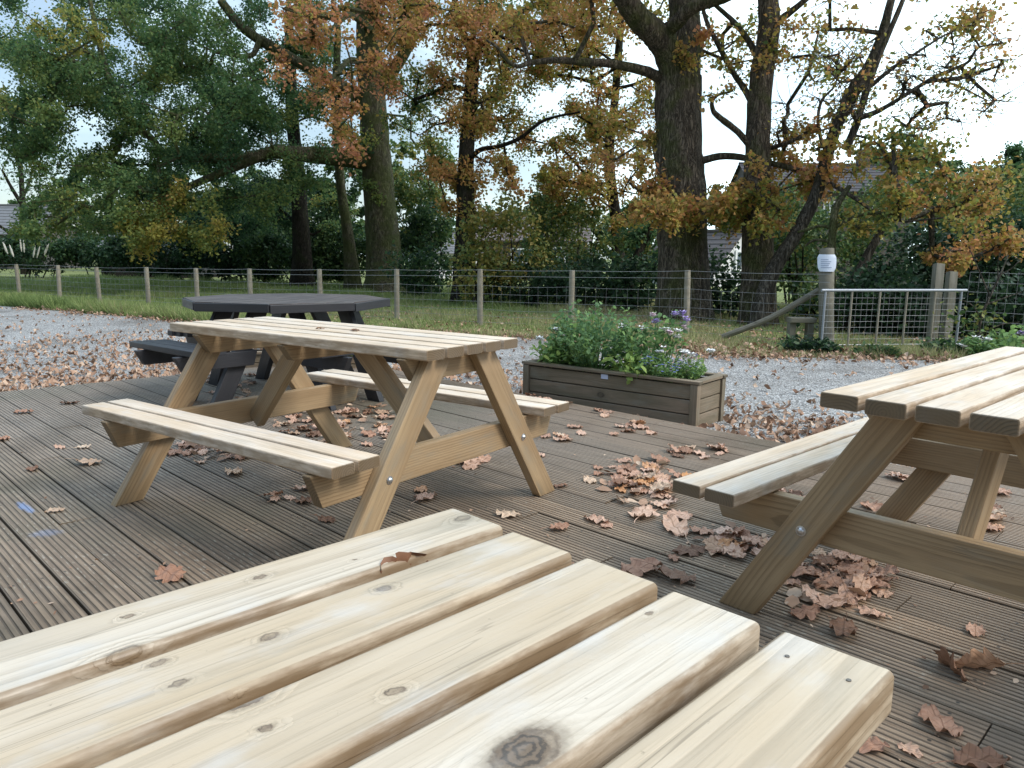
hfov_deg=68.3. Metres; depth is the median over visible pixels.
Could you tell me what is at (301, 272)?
oak tree
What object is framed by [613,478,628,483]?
fallen leaf
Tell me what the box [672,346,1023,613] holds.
picnic table
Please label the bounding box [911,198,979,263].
distant trees
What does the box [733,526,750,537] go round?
fallen leaf
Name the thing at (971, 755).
fallen leaf
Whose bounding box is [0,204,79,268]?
house
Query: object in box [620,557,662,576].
fallen leaf
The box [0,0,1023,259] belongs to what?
sky
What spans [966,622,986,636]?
fallen leaf
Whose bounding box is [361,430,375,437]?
fallen leaf
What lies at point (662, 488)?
fallen leaf
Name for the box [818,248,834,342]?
gate post
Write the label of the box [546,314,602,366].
bushy herb
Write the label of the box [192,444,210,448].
fallen leaf
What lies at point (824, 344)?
wild plant
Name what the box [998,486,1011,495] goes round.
fallen leaf
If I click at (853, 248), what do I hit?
elder bush
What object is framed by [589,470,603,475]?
fallen leaf
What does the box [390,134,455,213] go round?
distant trees
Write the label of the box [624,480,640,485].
fallen leaf
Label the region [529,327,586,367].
geranium
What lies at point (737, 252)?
window
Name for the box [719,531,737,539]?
fallen leaf
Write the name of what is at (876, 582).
fallen leaf
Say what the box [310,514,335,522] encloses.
fallen leaf
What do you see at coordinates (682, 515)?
fallen leaf
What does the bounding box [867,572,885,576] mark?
fallen leaf
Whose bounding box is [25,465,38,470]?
fallen leaf
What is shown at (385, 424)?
fallen leaf
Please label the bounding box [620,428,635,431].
fallen leaf
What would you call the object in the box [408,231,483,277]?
house
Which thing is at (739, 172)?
house
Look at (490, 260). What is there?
hazel bush
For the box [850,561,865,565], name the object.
fallen leaf
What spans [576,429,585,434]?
fallen leaf
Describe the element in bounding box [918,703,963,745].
fallen leaf
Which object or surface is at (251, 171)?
distant trees
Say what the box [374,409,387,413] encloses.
fallen leaf
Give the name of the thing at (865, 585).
fallen leaf
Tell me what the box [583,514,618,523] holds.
fallen leaf
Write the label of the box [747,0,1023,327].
field maple
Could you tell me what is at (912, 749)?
fallen leaf
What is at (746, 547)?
fallen leaf
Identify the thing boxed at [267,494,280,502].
fallen leaf
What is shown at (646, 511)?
fallen leaf
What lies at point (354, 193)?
distant trees
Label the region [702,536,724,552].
fallen leaf
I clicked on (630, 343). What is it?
daisy plant
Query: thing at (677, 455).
fallen leaf
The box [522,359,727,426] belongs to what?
wooden planter
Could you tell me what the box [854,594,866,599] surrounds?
fallen leaf
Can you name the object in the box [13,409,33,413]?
fallen leaf
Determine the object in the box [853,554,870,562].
fallen leaf
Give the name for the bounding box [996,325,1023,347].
flowering plant
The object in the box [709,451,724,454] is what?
fallen leaf
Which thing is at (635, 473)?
fallen leaf
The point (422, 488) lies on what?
fallen leaf
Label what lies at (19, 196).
bare tree
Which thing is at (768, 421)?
leaf litter
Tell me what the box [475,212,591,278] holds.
house
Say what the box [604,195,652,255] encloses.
distant trees
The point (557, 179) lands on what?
oak tree
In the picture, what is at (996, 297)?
wire fence
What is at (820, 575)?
fallen leaf
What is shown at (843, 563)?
fallen leaf
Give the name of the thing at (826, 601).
fallen leaf
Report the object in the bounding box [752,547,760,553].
fallen leaf
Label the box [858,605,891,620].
fallen leaf
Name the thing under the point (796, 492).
fallen leaf
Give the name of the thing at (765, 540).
fallen leaf
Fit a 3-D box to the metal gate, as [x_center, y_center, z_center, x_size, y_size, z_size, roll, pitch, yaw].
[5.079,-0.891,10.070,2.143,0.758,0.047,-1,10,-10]
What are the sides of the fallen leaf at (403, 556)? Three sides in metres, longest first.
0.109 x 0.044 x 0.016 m
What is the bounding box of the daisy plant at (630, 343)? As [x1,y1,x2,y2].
[607,317,682,370]
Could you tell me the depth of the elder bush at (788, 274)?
16.35 m
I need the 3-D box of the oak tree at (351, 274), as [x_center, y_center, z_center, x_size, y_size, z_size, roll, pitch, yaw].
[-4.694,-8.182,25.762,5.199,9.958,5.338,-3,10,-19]
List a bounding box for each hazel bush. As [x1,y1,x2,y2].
[439,184,559,305]
[519,181,627,298]
[605,193,657,302]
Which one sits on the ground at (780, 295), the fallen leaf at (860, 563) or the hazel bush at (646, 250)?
the hazel bush at (646, 250)
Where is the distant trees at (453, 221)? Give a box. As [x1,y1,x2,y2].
[451,204,496,228]
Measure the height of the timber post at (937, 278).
1.197 m
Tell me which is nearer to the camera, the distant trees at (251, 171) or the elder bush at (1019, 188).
the elder bush at (1019, 188)
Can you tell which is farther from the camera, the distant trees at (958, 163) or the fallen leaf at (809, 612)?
the distant trees at (958, 163)
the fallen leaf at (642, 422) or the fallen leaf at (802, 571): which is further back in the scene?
the fallen leaf at (642, 422)
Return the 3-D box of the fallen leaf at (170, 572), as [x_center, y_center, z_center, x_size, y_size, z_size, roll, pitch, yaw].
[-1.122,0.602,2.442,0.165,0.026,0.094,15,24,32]
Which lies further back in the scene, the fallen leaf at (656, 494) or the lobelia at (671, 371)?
the lobelia at (671, 371)
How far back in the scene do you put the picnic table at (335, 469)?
2.97 m
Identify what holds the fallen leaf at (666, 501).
on the fallen leaf at (656, 502)
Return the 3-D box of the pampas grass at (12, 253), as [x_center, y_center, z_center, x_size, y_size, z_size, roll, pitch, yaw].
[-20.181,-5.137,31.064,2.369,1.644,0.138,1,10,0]
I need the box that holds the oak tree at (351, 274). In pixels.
[299,0,456,290]
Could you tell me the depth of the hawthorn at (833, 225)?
12.21 m
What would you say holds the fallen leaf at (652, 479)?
on the deck
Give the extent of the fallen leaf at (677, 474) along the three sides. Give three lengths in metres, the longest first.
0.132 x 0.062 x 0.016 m
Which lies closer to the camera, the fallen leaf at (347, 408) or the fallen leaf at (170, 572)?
the fallen leaf at (170, 572)
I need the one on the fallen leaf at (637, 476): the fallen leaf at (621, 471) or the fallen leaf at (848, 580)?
the fallen leaf at (621, 471)
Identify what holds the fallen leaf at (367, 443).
on the deck
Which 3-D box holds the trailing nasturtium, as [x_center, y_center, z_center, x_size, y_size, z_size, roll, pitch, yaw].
[0.903,-0.136,5.443,0.396,0.266,0.424,-9,13,-44]
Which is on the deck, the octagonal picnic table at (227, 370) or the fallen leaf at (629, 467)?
the octagonal picnic table at (227, 370)
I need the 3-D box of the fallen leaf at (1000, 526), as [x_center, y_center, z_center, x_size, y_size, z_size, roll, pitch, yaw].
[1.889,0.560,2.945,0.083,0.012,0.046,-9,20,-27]
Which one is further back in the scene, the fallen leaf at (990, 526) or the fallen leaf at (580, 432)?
the fallen leaf at (580, 432)
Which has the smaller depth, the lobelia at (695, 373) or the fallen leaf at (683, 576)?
the fallen leaf at (683, 576)
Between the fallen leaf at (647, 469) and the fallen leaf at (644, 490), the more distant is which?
the fallen leaf at (647, 469)
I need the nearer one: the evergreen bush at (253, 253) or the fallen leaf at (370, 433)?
the fallen leaf at (370, 433)
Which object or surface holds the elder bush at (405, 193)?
on the ground at (780, 295)
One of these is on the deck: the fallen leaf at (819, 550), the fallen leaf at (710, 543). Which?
the fallen leaf at (819, 550)
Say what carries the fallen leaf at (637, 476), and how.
on the deck
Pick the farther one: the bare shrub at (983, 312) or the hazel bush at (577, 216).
the hazel bush at (577, 216)
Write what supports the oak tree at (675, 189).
on the ground at (780, 295)
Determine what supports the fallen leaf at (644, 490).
on the deck
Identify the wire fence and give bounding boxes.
[1,264,829,339]
[963,272,1023,342]
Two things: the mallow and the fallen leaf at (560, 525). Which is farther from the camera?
the mallow
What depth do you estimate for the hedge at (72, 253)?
32.48 m
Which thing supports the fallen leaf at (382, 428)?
on the deck
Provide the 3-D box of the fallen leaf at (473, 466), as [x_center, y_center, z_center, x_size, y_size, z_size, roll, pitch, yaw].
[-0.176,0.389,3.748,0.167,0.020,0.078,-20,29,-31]
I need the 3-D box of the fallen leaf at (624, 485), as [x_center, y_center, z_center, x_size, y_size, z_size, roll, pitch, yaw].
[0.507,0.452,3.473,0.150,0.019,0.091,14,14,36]
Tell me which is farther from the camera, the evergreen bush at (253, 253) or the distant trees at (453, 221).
the distant trees at (453, 221)
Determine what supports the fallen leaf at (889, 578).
on the deck
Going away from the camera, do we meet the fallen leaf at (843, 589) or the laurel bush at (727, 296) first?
the fallen leaf at (843, 589)
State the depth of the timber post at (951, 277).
10.51 m
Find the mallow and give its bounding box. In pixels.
[641,309,691,364]
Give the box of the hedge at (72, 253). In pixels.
[0,231,129,277]
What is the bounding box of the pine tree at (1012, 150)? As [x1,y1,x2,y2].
[990,139,1023,214]
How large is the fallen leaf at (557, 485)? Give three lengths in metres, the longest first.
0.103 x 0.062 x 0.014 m
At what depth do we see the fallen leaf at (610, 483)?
3.43 m
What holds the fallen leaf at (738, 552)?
on the deck
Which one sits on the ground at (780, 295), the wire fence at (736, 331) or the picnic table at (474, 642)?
the wire fence at (736, 331)
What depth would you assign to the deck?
2.92 m
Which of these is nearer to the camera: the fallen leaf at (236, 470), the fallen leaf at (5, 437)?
the fallen leaf at (236, 470)
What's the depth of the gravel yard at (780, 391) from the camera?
8.20 m
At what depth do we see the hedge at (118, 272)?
35.11 m
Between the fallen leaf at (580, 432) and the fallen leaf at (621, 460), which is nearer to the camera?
the fallen leaf at (621, 460)
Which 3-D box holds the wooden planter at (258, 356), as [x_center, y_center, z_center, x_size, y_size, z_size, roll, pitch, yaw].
[-1.958,-0.205,7.228,1.470,0.257,0.482,1,10,0]
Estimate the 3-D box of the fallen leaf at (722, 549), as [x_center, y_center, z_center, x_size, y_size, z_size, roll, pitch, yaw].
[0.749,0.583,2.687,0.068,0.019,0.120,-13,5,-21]
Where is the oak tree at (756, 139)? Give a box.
[697,0,862,325]
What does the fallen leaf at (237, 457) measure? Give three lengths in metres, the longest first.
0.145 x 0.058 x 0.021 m
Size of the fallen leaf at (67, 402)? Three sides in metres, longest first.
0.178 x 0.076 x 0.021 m
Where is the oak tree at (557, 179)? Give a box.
[494,0,710,263]
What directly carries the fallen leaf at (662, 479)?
on the deck
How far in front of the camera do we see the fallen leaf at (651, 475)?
3.52 m
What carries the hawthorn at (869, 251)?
on the ground at (780, 295)
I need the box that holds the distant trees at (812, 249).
[735,210,829,269]
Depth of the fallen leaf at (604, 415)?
4.97 m
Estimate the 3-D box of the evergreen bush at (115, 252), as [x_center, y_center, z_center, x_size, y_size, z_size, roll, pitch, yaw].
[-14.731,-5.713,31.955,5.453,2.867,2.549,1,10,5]
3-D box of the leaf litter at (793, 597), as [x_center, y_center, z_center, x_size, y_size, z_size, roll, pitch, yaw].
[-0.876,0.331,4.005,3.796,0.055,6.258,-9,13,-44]
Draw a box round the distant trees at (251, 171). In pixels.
[37,144,264,247]
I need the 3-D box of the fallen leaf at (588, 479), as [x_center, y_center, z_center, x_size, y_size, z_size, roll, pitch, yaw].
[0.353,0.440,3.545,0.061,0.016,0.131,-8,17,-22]
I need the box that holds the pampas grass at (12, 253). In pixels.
[0,240,48,278]
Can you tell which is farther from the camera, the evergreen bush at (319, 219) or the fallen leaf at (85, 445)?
the evergreen bush at (319, 219)
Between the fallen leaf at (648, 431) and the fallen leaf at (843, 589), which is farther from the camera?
the fallen leaf at (648, 431)
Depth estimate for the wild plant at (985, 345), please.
9.11 m
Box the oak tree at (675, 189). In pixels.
[486,0,857,321]
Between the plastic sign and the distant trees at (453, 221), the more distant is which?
the distant trees at (453, 221)
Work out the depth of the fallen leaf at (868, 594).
2.34 m
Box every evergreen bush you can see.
[95,223,225,279]
[167,165,308,281]
[226,224,313,282]
[290,193,359,283]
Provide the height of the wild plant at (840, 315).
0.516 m
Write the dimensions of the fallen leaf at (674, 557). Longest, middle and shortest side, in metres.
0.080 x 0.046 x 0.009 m
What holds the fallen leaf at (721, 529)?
on the deck
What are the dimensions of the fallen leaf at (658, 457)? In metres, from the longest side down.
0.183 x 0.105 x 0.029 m
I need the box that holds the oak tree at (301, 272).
[171,0,360,286]
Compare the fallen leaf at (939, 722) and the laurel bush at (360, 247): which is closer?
the fallen leaf at (939, 722)
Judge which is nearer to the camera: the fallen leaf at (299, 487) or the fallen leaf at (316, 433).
the fallen leaf at (299, 487)
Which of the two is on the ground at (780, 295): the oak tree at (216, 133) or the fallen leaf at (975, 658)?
the oak tree at (216, 133)
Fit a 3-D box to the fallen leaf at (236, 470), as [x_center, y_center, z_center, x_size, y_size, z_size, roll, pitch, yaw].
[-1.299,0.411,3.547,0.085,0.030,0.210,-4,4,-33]
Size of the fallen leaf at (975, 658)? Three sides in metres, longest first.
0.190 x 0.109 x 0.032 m
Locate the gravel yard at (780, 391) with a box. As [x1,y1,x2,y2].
[0,306,960,476]
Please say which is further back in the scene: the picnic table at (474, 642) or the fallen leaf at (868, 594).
the fallen leaf at (868, 594)
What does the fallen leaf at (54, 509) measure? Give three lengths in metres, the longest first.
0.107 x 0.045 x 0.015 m
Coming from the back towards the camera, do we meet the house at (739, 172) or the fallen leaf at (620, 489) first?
the house at (739, 172)
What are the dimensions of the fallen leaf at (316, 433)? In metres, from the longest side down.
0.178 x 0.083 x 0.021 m
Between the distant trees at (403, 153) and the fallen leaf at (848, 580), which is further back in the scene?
the distant trees at (403, 153)
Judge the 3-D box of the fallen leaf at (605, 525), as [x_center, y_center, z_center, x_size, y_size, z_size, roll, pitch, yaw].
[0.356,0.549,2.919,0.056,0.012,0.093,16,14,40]
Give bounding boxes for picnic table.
[0,509,893,767]
[82,316,568,540]
[129,293,398,410]
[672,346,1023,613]
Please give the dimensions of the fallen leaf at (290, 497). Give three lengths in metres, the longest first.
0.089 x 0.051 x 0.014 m
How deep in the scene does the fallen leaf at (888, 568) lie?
2.49 m
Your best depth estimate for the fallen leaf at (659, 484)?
3.36 m
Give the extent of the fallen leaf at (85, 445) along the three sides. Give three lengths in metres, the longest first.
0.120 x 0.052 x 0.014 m
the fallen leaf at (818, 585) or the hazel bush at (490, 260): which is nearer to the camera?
the fallen leaf at (818, 585)
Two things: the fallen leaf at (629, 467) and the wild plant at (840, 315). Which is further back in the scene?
the wild plant at (840, 315)
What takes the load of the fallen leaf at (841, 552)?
on the leaf litter at (793, 597)
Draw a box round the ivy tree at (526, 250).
[514,172,555,275]
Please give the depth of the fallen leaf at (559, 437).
4.30 m
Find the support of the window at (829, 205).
in the house at (739, 172)
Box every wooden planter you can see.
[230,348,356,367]
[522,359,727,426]
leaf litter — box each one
[0,305,994,467]
[3,379,1018,760]
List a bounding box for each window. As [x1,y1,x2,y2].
[511,248,527,262]
[734,250,740,270]
[823,201,834,217]
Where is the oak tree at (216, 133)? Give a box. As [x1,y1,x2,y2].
[0,0,523,292]
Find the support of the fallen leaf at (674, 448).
on the deck
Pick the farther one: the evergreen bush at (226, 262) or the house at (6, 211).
the house at (6, 211)
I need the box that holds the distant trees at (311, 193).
[270,180,351,271]
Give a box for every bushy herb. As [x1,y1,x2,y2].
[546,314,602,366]
[548,299,647,372]
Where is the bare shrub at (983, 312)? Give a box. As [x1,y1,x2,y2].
[933,248,1021,346]
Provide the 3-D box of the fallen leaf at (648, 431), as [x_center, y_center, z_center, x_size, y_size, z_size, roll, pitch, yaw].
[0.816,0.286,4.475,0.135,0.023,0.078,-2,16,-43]
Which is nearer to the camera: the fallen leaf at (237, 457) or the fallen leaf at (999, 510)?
the fallen leaf at (999, 510)
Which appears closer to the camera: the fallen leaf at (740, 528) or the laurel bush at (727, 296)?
the fallen leaf at (740, 528)
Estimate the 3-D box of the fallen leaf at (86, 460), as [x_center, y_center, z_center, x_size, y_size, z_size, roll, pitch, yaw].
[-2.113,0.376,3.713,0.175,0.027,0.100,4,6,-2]
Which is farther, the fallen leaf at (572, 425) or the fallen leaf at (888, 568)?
the fallen leaf at (572, 425)
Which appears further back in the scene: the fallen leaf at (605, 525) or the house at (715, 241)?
the house at (715, 241)
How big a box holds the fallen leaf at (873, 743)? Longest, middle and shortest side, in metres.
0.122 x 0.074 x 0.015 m
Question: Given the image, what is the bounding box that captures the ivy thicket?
[796,188,1023,339]
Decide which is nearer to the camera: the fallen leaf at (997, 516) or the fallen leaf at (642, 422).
the fallen leaf at (997, 516)
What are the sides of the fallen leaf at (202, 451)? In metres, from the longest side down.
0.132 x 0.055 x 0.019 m
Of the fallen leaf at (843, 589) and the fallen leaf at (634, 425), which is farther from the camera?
the fallen leaf at (634, 425)
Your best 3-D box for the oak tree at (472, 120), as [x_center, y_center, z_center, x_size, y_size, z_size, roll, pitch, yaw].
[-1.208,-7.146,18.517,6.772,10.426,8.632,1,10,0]
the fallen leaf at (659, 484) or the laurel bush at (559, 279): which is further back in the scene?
the laurel bush at (559, 279)
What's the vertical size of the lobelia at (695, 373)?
0.250 m
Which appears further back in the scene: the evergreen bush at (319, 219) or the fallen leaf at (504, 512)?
the evergreen bush at (319, 219)
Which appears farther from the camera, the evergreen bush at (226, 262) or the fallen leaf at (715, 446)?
the evergreen bush at (226, 262)
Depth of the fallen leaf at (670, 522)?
2.92 m
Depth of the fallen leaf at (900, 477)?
3.60 m
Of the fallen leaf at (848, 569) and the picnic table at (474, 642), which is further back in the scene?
the fallen leaf at (848, 569)
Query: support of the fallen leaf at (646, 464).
on the deck
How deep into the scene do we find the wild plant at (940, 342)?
9.26 m
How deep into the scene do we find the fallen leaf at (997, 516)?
3.02 m
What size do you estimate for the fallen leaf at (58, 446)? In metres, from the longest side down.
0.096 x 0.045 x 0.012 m
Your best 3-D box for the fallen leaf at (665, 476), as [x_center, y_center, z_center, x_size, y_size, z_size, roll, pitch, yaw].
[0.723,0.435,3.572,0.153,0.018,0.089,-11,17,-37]
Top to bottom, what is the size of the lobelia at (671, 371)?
0.251 m
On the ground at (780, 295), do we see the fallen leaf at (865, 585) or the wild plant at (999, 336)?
the wild plant at (999, 336)
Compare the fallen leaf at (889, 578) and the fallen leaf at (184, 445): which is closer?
the fallen leaf at (889, 578)
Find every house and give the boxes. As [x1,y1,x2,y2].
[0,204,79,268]
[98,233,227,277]
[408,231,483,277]
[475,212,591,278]
[650,229,741,286]
[728,146,911,279]
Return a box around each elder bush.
[394,163,455,254]
[773,173,853,318]
[821,161,918,277]
[894,149,1023,237]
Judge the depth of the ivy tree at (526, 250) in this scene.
23.71 m
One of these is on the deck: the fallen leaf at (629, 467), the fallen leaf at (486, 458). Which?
the fallen leaf at (486, 458)
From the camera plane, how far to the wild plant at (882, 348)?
9.14 m
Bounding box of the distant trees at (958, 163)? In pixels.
[869,144,973,258]
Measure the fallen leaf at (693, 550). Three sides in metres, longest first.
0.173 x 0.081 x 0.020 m
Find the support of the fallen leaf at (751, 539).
on the fallen leaf at (765, 540)
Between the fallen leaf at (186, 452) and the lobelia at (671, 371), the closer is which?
the fallen leaf at (186, 452)
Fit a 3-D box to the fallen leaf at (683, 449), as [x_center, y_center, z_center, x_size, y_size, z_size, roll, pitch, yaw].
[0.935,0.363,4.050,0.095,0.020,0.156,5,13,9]
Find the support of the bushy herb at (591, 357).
on the wooden planter at (697, 402)
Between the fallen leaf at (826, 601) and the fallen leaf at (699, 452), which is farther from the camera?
the fallen leaf at (699, 452)
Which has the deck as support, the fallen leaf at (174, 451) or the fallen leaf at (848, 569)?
the fallen leaf at (174, 451)
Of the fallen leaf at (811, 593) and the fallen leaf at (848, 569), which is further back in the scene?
the fallen leaf at (848, 569)
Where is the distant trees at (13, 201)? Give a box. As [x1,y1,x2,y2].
[7,191,104,244]
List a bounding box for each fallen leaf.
[0,435,9,439]
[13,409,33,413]
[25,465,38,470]
[39,507,64,513]
[54,444,65,448]
[60,401,79,403]
[64,457,101,464]
[71,444,90,448]
[152,560,185,582]
[168,447,182,457]
[178,442,188,448]
[181,449,191,455]
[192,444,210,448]
[197,448,207,454]
[225,467,242,474]
[234,455,244,462]
[258,490,282,495]
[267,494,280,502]
[275,494,295,500]
[282,485,306,488]
[285,414,296,418]
[291,424,312,430]
[295,496,311,502]
[306,430,320,436]
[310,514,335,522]
[336,406,357,411]
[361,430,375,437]
[361,441,372,445]
[368,423,387,428]
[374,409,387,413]
[378,425,387,431]
[380,552,427,574]
[411,491,436,503]
[413,485,427,492]
[461,459,481,469]
[476,454,490,462]
[496,509,530,517]
[538,433,550,439]
[541,522,568,529]
[553,434,573,440]
[553,483,567,486]
[567,424,582,427]
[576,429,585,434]
[581,473,595,483]
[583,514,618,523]
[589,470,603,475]
[600,410,617,412]
[600,412,609,417]
[600,522,612,527]
[605,473,624,478]
[607,457,631,462]
[607,478,617,485]
[609,478,637,487]
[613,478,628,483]
[614,486,627,491]
[617,469,630,475]
[620,423,648,428]
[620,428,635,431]
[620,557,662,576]
[621,463,636,471]
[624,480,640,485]
[625,478,649,485]
[626,470,640,477]
[627,504,660,522]
[628,473,642,479]
[634,559,695,584]
[636,418,645,424]
[638,486,648,493]
[640,467,650,471]
[640,469,658,478]
[642,461,658,469]
[642,500,667,507]
[644,477,654,482]
[645,429,657,434]
[645,450,669,461]
[648,480,669,491]
[648,489,668,498]
[651,486,672,491]
[653,473,668,479]
[656,477,670,483]
[659,543,704,556]
[660,466,681,477]
[660,514,690,543]
[661,497,681,505]
[667,443,682,452]
[667,509,692,519]
[667,551,679,561]
[670,453,683,457]
[677,446,693,455]
[689,526,713,534]
[693,449,705,455]
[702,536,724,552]
[703,526,731,533]
[706,443,724,447]
[707,535,720,539]
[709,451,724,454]
[715,541,745,557]
[716,544,734,553]
[718,538,733,546]
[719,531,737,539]
[731,525,744,535]
[731,540,746,544]
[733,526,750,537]
[739,535,763,546]
[739,543,748,552]
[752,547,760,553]
[756,533,767,544]
[786,490,800,494]
[787,578,800,585]
[788,604,824,620]
[792,566,838,576]
[801,568,823,578]
[801,584,820,600]
[811,547,826,555]
[811,554,840,566]
[812,556,834,572]
[812,578,832,589]
[812,594,848,608]
[819,565,841,587]
[826,549,849,559]
[829,560,857,570]
[829,612,858,636]
[832,552,846,559]
[833,564,862,573]
[838,573,859,605]
[842,569,869,586]
[846,552,862,560]
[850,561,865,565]
[852,569,871,591]
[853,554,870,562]
[853,587,870,598]
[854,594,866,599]
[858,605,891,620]
[859,499,882,511]
[859,557,877,566]
[859,736,901,753]
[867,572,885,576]
[867,575,889,587]
[868,565,880,576]
[870,587,893,597]
[874,564,901,574]
[881,576,898,580]
[887,738,923,757]
[890,471,906,479]
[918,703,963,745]
[928,742,1009,767]
[933,646,975,686]
[954,647,1023,669]
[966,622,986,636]
[986,522,1001,530]
[989,513,1019,520]
[991,508,1005,514]
[992,523,1005,528]
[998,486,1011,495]
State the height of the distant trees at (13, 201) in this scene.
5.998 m
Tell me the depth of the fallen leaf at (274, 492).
3.19 m
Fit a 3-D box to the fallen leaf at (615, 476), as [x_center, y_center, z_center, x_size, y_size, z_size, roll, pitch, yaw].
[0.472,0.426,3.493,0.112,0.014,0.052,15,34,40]
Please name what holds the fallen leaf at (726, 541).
on the fallen leaf at (710, 543)
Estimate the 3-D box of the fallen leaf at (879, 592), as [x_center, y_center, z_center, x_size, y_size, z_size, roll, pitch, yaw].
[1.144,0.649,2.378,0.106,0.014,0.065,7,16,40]
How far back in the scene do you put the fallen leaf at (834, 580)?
2.44 m
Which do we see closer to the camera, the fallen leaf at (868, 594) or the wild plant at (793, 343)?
the fallen leaf at (868, 594)
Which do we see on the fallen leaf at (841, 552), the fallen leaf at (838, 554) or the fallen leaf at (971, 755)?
the fallen leaf at (838, 554)
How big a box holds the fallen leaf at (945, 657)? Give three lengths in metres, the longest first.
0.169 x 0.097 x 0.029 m
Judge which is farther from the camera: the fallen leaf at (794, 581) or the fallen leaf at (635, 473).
the fallen leaf at (635, 473)
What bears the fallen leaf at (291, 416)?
on the deck
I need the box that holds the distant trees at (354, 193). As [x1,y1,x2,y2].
[308,163,397,273]
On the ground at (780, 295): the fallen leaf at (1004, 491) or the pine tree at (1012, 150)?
the pine tree at (1012, 150)
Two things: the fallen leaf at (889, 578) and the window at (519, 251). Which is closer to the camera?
the fallen leaf at (889, 578)
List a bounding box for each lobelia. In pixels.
[638,350,692,382]
[670,348,715,379]
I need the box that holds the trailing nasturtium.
[601,351,668,384]
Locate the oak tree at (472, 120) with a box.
[375,0,589,302]
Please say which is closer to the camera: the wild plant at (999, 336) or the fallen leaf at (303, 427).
the fallen leaf at (303, 427)
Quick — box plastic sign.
[817,254,835,271]
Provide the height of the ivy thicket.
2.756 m
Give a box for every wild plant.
[776,334,832,352]
[799,336,844,355]
[837,303,845,328]
[848,338,903,358]
[916,335,975,354]
[952,334,998,355]
[981,328,1022,348]
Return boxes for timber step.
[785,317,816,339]
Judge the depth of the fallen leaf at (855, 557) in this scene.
2.57 m
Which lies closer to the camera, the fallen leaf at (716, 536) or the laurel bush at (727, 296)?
the fallen leaf at (716, 536)
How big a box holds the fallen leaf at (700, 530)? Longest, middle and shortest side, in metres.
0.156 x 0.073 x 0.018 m
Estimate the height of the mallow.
0.511 m
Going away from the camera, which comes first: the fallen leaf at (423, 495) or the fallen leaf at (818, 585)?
the fallen leaf at (818, 585)
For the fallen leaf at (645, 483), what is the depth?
3.40 m
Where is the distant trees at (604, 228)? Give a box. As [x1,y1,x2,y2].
[526,199,611,261]
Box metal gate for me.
[820,289,967,345]
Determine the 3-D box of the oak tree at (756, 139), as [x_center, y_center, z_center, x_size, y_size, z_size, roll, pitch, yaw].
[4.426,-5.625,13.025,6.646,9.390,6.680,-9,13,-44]
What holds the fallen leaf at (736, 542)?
on the deck
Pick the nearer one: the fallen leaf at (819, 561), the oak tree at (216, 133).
the fallen leaf at (819, 561)
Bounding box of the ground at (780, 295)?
[0,257,1023,360]
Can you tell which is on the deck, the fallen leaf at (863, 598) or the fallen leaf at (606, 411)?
the fallen leaf at (606, 411)
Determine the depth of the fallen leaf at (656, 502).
3.18 m
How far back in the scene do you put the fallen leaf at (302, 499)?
3.17 m
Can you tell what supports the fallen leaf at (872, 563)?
on the deck
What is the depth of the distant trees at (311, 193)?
48.41 m
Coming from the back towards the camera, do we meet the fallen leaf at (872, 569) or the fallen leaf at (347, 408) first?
the fallen leaf at (347, 408)
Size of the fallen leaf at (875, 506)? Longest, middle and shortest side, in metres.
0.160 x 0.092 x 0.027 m
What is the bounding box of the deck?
[0,367,1023,767]
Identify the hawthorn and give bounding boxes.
[797,185,904,331]
[839,178,920,328]
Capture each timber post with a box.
[925,263,944,345]
[940,271,957,342]
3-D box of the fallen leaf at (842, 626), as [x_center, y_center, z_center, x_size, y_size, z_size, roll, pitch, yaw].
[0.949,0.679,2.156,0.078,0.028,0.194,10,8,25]
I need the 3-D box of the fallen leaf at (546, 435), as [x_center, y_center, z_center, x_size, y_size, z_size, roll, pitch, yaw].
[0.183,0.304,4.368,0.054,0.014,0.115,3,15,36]
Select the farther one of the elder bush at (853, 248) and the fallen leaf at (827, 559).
the elder bush at (853, 248)
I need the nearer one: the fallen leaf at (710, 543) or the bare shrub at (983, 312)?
the fallen leaf at (710, 543)
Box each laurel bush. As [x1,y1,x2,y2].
[311,224,427,283]
[372,188,455,296]
[467,241,657,311]
[709,242,740,317]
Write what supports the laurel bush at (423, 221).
on the ground at (780, 295)
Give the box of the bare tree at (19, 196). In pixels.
[0,130,51,273]
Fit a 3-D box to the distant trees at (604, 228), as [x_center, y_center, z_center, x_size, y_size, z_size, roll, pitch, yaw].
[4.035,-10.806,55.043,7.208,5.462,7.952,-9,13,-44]
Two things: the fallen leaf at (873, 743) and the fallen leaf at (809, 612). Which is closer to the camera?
the fallen leaf at (873, 743)

